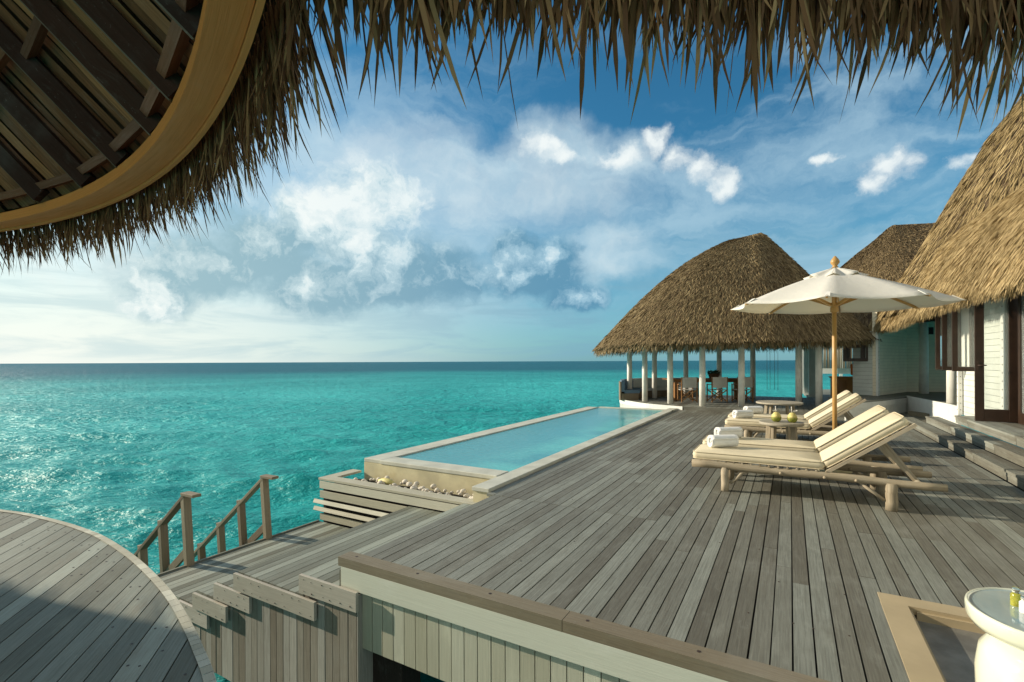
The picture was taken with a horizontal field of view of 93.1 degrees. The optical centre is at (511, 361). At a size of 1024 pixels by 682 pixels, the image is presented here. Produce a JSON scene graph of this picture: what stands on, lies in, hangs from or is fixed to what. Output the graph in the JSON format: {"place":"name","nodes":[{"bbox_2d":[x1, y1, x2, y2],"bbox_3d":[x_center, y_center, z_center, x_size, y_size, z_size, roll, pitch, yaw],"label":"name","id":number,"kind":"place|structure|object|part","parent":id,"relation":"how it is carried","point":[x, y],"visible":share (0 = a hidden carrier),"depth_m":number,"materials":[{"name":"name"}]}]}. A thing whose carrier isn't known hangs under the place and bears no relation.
{"place":"outdoors","nodes":[
{"label":"outdoors","id":0,"kind":"place"},
{"bbox_2d":[0,512,202,681],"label":"round deck","id":1,"kind":"structure","parent":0,"point":[76,605],"depth_m":3.08,"materials":[{"name":"grey wood"}]},
{"bbox_2d":[0,509,216,681],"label":"deck trim","id":2,"kind":"structure","parent":1,"relation":"attached to","point":[201,657],"depth_m":3.25,"materials":[{"name":"beige wood"}]},
{"bbox_2d":[156,503,470,604],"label":"deck","id":3,"kind":"structure","parent":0,"point":[286,558],"depth_m":5.41,"materials":[{"name":"grey wood"}]},
{"bbox_2d":[179,572,372,681],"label":"board wall","id":4,"kind":"structure","parent":3,"relation":"attached to","point":[248,629],"depth_m":4.14,"materials":[{"name":"grey wood"}]},
{"bbox_2d":[313,469,476,527],"bbox_3d":[-1.545,2.163,6.944,3.040,0.808,0.693,0,0,30],"label":"planter","id":5,"kind":"object","parent":3,"relation":"on","point":[348,503],"visible":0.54,"depth_m":6.92,"materials":[{"name":"grey wood"}]},
{"label":"stone","id":6,"kind":"object","parent":5,"relation":"in","visible":0},
{"bbox_2d":[378,478,396,484],"bbox_3d":[-1.877,1.792,7.245,0.377,0.092,0.086,0,0,33],"label":"driftwood","id":7,"kind":"object","parent":6,"relation":"on","point":[387,481],"visible":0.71,"depth_m":7.19,"materials":[{"name":"beige wood"}]},
{"bbox_2d":[0,0,1023,274],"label":"thatched canopy","id":8,"kind":"object","parent":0,"point":[112,112],"visible":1,"depth_m":1.39,"materials":[{"name":"brown plant"}]},
{"bbox_2d":[0,360,1023,681],"bbox_3d":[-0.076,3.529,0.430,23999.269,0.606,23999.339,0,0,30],"label":"sea","id":9,"kind":"structure","parent":0,"point":[124,454],"depth_m":28.88,"materials":[{"name":"liquid"}]},
{"bbox_2d":[373,652,419,681],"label":"timber pile","id":10,"kind":"object","parent":9,"relation":"in","point":[385,669],"depth_m":3.76,"materials":[{"name":"black wood"}]},
{"bbox_2d":[802,344,850,399],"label":"terrace","id":11,"kind":"structure","parent":9,"relation":"on","point":[808,373],"depth_m":21.18,"materials":[{"name":"white paint"}]},
{"bbox_2d":[822,347,851,367],"bbox_3d":[17.356,-0.462,24.746,2.998,1.660,0.068,0,0,30],"label":"stick fence","id":12,"kind":"object","parent":11,"relation":"on","point":[839,359],"visible":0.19,"depth_m":25.17,"materials":[{"name":"white wood"}]},
{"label":"sea steps","id":13,"kind":"object","parent":9,"relation":"on","visible":0},
{"bbox_2d":[134,491,200,572],"bbox_3d":[-4.402,2.599,6.099,1.641,2.069,0.100,0,0,30],"label":"handrail","id":14,"kind":"object","parent":13,"relation":"attached to","point":[160,531],"visible":0.48,"depth_m":5.91,"materials":[{"name":"brown wood"}]},
{"bbox_2d":[194,474,278,559],"bbox_3d":[-4.129,2.800,7.096,2.161,2.474,0.100,0,0,30],"label":"handrail","id":15,"kind":"object","parent":13,"relation":"attached to","point":[265,527],"visible":0.59,"depth_m":6.89,"materials":[{"name":"brown wood"}]},
{"bbox_2d":[0,0,1023,363],"label":"sky","id":16,"kind":"structure","parent":0,"point":[429,226],"materials":[{"name":"blue"}]},
{"bbox_2d":[358,410,1023,681],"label":"deck","id":17,"kind":"structure","parent":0,"point":[647,527],"depth_m":4.18,"materials":[{"name":"grey wood"}]},
{"bbox_2d":[364,407,676,501],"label":"swimming pool","id":18,"kind":"structure","parent":17,"relation":"in","point":[480,465],"depth_m":8.46,"materials":[{"name":"liquid"}]},
{"bbox_2d":[338,551,830,681],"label":"deck kerb","id":19,"kind":"structure","parent":17,"relation":"on","point":[445,629],"depth_m":3.09,"materials":[{"name":"beige wood"}]},
{"bbox_2d":[591,233,882,416],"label":"pavilion","id":20,"kind":"structure","parent":17,"relation":"on","point":[686,307],"depth_m":16.11,"materials":[{"name":"brown plant"}]},
{"bbox_2d":[619,378,698,399],"bbox_3d":[5.777,1.096,20.013,4.423,0.760,1.665,0,0,-30],"label":"curved sofa","id":21,"kind":"object","parent":20,"relation":"on","point":[633,393],"visible":0.6,"depth_m":20.12,"materials":[{"name":"fabric"}]},
{"bbox_2d":[677,377,697,401],"bbox_3d":[6.378,1.023,17.640,0.585,0.900,0.530,0,0,2],"label":"director chair","id":22,"kind":"object","parent":20,"relation":"on","point":[689,382],"visible":1,"depth_m":17.41,"materials":[{"name":"beige fabric"}]},
{"bbox_2d":[662,378,736,400],"bbox_3d":[7.359,1.054,18.375,3.100,0.820,0.850,0,0,0],"label":"dining table","id":23,"kind":"object","parent":20,"relation":"on","point":[677,380],"visible":0.4,"depth_m":18.16,"materials":[{"name":"brown wood"}]},
{"bbox_2d":[706,377,727,401],"bbox_3d":[7.459,1.019,17.640,0.585,0.900,0.530,0,0,0],"label":"director chair","id":24,"kind":"object","parent":20,"relation":"on","point":[720,382],"visible":0.99,"depth_m":17.41,"materials":[{"name":"beige fabric"}]},
{"bbox_2d":[731,377,753,401],"bbox_3d":[8.379,1.015,17.640,0.585,0.900,0.530,0,0,-2],"label":"director chair","id":25,"kind":"object","parent":20,"relation":"on","point":[749,382],"visible":0.81,"depth_m":17.43,"materials":[{"name":"beige fabric"}]},
{"bbox_2d":[774,343,774,389],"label":"hanging cords","id":26,"kind":"object","parent":20,"relation":"hanging from","point":[774,366],"visible":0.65,"depth_m":18.12,"materials":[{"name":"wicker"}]},
{"bbox_2d":[829,376,852,396],"bbox_3d":[11.909,0.975,17.267,1.050,0.870,0.580,0,0,30],"label":"bar cabinet","id":27,"kind":"object","parent":20,"relation":"on","point":[844,383],"visible":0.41,"depth_m":17.10,"materials":[{"name":"brown wood"}]},
{"bbox_3d":[11.570,1.022,17.156,0.420,0.700,0.020,0,0,30],"label":"door","id":28,"kind":"part","parent":27,"relation":"part of","materials":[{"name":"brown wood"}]},
{"bbox_3d":[11.986,1.020,16.917,0.420,0.700,0.020,0,0,30],"label":"door","id":29,"kind":"part","parent":27,"relation":"part of","materials":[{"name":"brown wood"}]},
{"bbox_2d":[756,400,803,414],"bbox_3d":[7.045,1.323,12.794,1.100,0.504,1.100,0,0,30],"label":"side table","id":30,"kind":"object","parent":17,"relation":"on","point":[786,404],"visible":0.66,"depth_m":12.60,"materials":[{"name":"brown wood"}]},
{"bbox_2d":[759,419,803,439],"bbox_3d":[4.465,1.292,8.048,0.660,0.582,0.660,0,0,30],"label":"side table","id":31,"kind":"object","parent":17,"relation":"on","point":[772,426],"visible":0.67,"depth_m":7.92,"materials":[{"name":"brown wood"}]},
{"bbox_2d":[771,406,781,421],"bbox_3d":[4.381,0.872,8.049,0.157,0.260,0.154,0,0,30],"label":"coconut","id":32,"kind":"object","parent":31,"relation":"on","point":[775,416],"visible":1,"depth_m":8.01,"materials":[{"name":"green plant"}]},
{"bbox_2d":[787,407,797,422],"bbox_3d":[4.585,0.871,7.932,0.160,0.260,0.154,0,0,30],"label":"coconut","id":33,"kind":"object","parent":31,"relation":"on","point":[792,417],"visible":1,"depth_m":7.89,"materials":[{"name":"green plant"}]},
{"bbox_2d":[728,390,851,432],"bbox_3d":[5.762,1.077,9.885,2.467,1.003,0.760,0,0,29],"label":"sun lounger","id":34,"kind":"object","parent":17,"relation":"on","point":[824,406],"visible":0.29,"depth_m":9.55,"materials":[{"name":"fabric"}]},
{"bbox_2d":[743,406,762,412],"bbox_3d":[5.123,1.028,10.318,0.361,0.163,0.148,0,30,-6],"label":"rolled towel","id":35,"kind":"object","parent":34,"relation":"on","point":[757,409],"visible":0.71,"depth_m":10.26,"materials":[{"name":"white fabric"}]},
{"bbox_2d":[724,393,882,439],"bbox_3d":[5.330,1.079,9.035,2.467,1.003,0.760,0,0,30],"label":"sun lounger","id":36,"kind":"object","parent":17,"relation":"on","point":[748,426],"visible":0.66,"depth_m":8.74,"materials":[{"name":"fabric"}]},
{"bbox_2d":[732,410,753,417],"bbox_3d":[4.532,1.031,9.527,0.361,0.163,0.148,0,30,-6],"label":"rolled towel","id":37,"kind":"object","parent":36,"relation":"on","point":[742,413],"visible":1,"depth_m":9.47,"materials":[{"name":"white fabric"}]},
{"bbox_2d":[703,405,922,489],"bbox_3d":[3.958,1.085,6.654,2.467,1.003,0.760,0,0,29],"label":"sun lounger","id":38,"kind":"object","parent":17,"relation":"on","point":[850,427],"visible":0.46,"depth_m":6.35,"materials":[{"name":"fabric"}]},
{"bbox_2d":[714,427,742,437],"bbox_3d":[3.157,1.036,7.088,0.361,0.163,0.148,0,30,-6],"label":"rolled towel","id":39,"kind":"object","parent":38,"relation":"on","point":[728,431],"visible":0.85,"depth_m":7.03,"materials":[{"name":"white fabric"}]},
{"bbox_2d":[692,412,947,511],"bbox_3d":[3.506,1.087,5.817,2.467,1.003,0.760,0,0,30],"label":"sun lounger","id":40,"kind":"object","parent":17,"relation":"on","point":[830,459],"visible":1,"depth_m":5.54,"materials":[{"name":"fabric"}]},
{"bbox_2d":[707,434,738,446],"bbox_3d":[2.757,1.038,6.349,0.361,0.163,0.148,0,30,-6],"label":"rolled towel","id":41,"kind":"object","parent":40,"relation":"on","point":[723,440],"visible":1,"depth_m":6.29,"materials":[{"name":"white fabric"}]},
{"bbox_2d":[731,256,965,473],"bbox_3d":[4.642,0.032,6.987,2.587,3.098,2.586,0,0,-31],"label":"parasol","id":42,"kind":"object","parent":17,"relation":"on","point":[834,290],"visible":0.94,"depth_m":6.75,"materials":[{"name":"white fabric"}]},
{"bbox_2d":[828,322,960,424],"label":"terrace","id":43,"kind":"structure","parent":17,"relation":"on","point":[943,405],"depth_m":14.05,"materials":[{"name":"white paint"}]},
{"bbox_2d":[777,223,945,395],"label":"side building","id":44,"kind":"structure","parent":43,"relation":"on","point":[889,364],"depth_m":16.74,"materials":[{"name":"brown"}]},
{"bbox_2d":[843,342,867,360],"bbox_3d":[10.969,-0.433,15.494,0.670,0.875,0.105,0,0,30],"label":"window","id":45,"kind":"structure","parent":44,"relation":"in","point":[846,353],"depth_m":15.46,"materials":[{"name":"black glass"}]},
{"bbox_2d":[928,327,933,333],"bbox_3d":[14.203,-1.040,16.577,0.280,0.240,0.150,0,0,30],"label":"wall lamp","id":46,"kind":"object","parent":44,"relation":"attached to","point":[930,330],"visible":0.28,"depth_m":16.48,"materials":[{"name":"black metal"}]},
{"bbox_2d":[908,411,929,416],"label":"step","id":47,"kind":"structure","parent":17,"relation":"on","point":[918,414],"depth_m":13.62,"materials":[{"name":"grey wood"}]},
{"bbox_2d":[877,592,985,681],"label":"stone border","id":48,"kind":"object","parent":17,"relation":"on","point":[936,642],"visible":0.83,"depth_m":2.86,"materials":[{"name":"stone"}]},
{"bbox_2d":[964,587,1023,681],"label":"glazed stool","id":49,"kind":"object","parent":48,"relation":"on","point":[995,615],"visible":0.97,"depth_m":2.00,"materials":[{"name":"white ceramic"}]},
{"bbox_2d":[1010,586,1020,606],"bbox_3d":[2.155,1.010,2.075,0.036,0.087,0.036,0,0,30],"label":"bottle","id":50,"kind":"object","parent":49,"relation":"on","point":[1015,596],"visible":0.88,"depth_m":2.07,"materials":[{"name":"yellow glass"}]},
{"bbox_2d":[904,415,1023,489],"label":"house steps","id":51,"kind":"structure","parent":17,"relation":"on","point":[1011,433],"depth_m":7.97,"materials":[{"name":"grey wood"}]},
{"bbox_2d":[707,370,720,377],"bbox_3d":[7.636,0.468,18.365,0.532,0.340,0.417,0,0,30],"label":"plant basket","id":52,"kind":"object","parent":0,"point":[713,373],"visible":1,"depth_m":18.31,"materials":[{"name":"black plant"}]},
{"bbox_2d":[868,96,1023,424],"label":"thatched house","id":53,"kind":"structure","parent":0,"point":[971,250],"depth_m":9.84,"materials":[{"name":"brown plant"}]},
{"bbox_2d":[935,311,941,369],"bbox_3d":[10.214,-0.618,11.320,0.520,1.630,0.045,0,0,30],"label":"window","id":54,"kind":"structure","parent":53,"relation":"in","point":[938,320],"depth_m":11.40,"materials":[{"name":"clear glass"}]},
{"bbox_2d":[942,311,951,369],"bbox_3d":[9.736,-0.616,10.556,0.590,1.630,0.045,0,0,30],"label":"window","id":55,"kind":"structure","parent":53,"relation":"in","point":[946,319],"depth_m":10.65,"materials":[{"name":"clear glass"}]},
{"bbox_2d":[952,303,973,370],"bbox_3d":[9.276,-0.614,9.782,0.620,1.630,0.045,0,0,30],"label":"window","id":56,"kind":"structure","parent":53,"relation":"in","point":[962,322],"depth_m":9.85,"materials":[{"name":"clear glass"}]},
{"bbox_2d":[974,293,1017,422],"bbox_3d":[8.802,-0.192,8.811,0.580,2.590,0.123,0,0,30],"label":"door","id":57,"kind":"structure","parent":53,"relation":"in","point":[995,324],"depth_m":8.84,"materials":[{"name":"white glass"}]},
{"bbox_2d":[1018,289,1023,424],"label":"door","id":58,"kind":"structure","parent":53,"relation":"in","point":[1021,297],"depth_m":8.49,"materials":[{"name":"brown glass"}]},
{"bbox_2d":[1019,595,1023,612],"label":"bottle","id":59,"kind":"object","parent":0,"point":[1021,605],"visible":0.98,"depth_m":2.02,"materials":[{"name":"white"}]}
]}

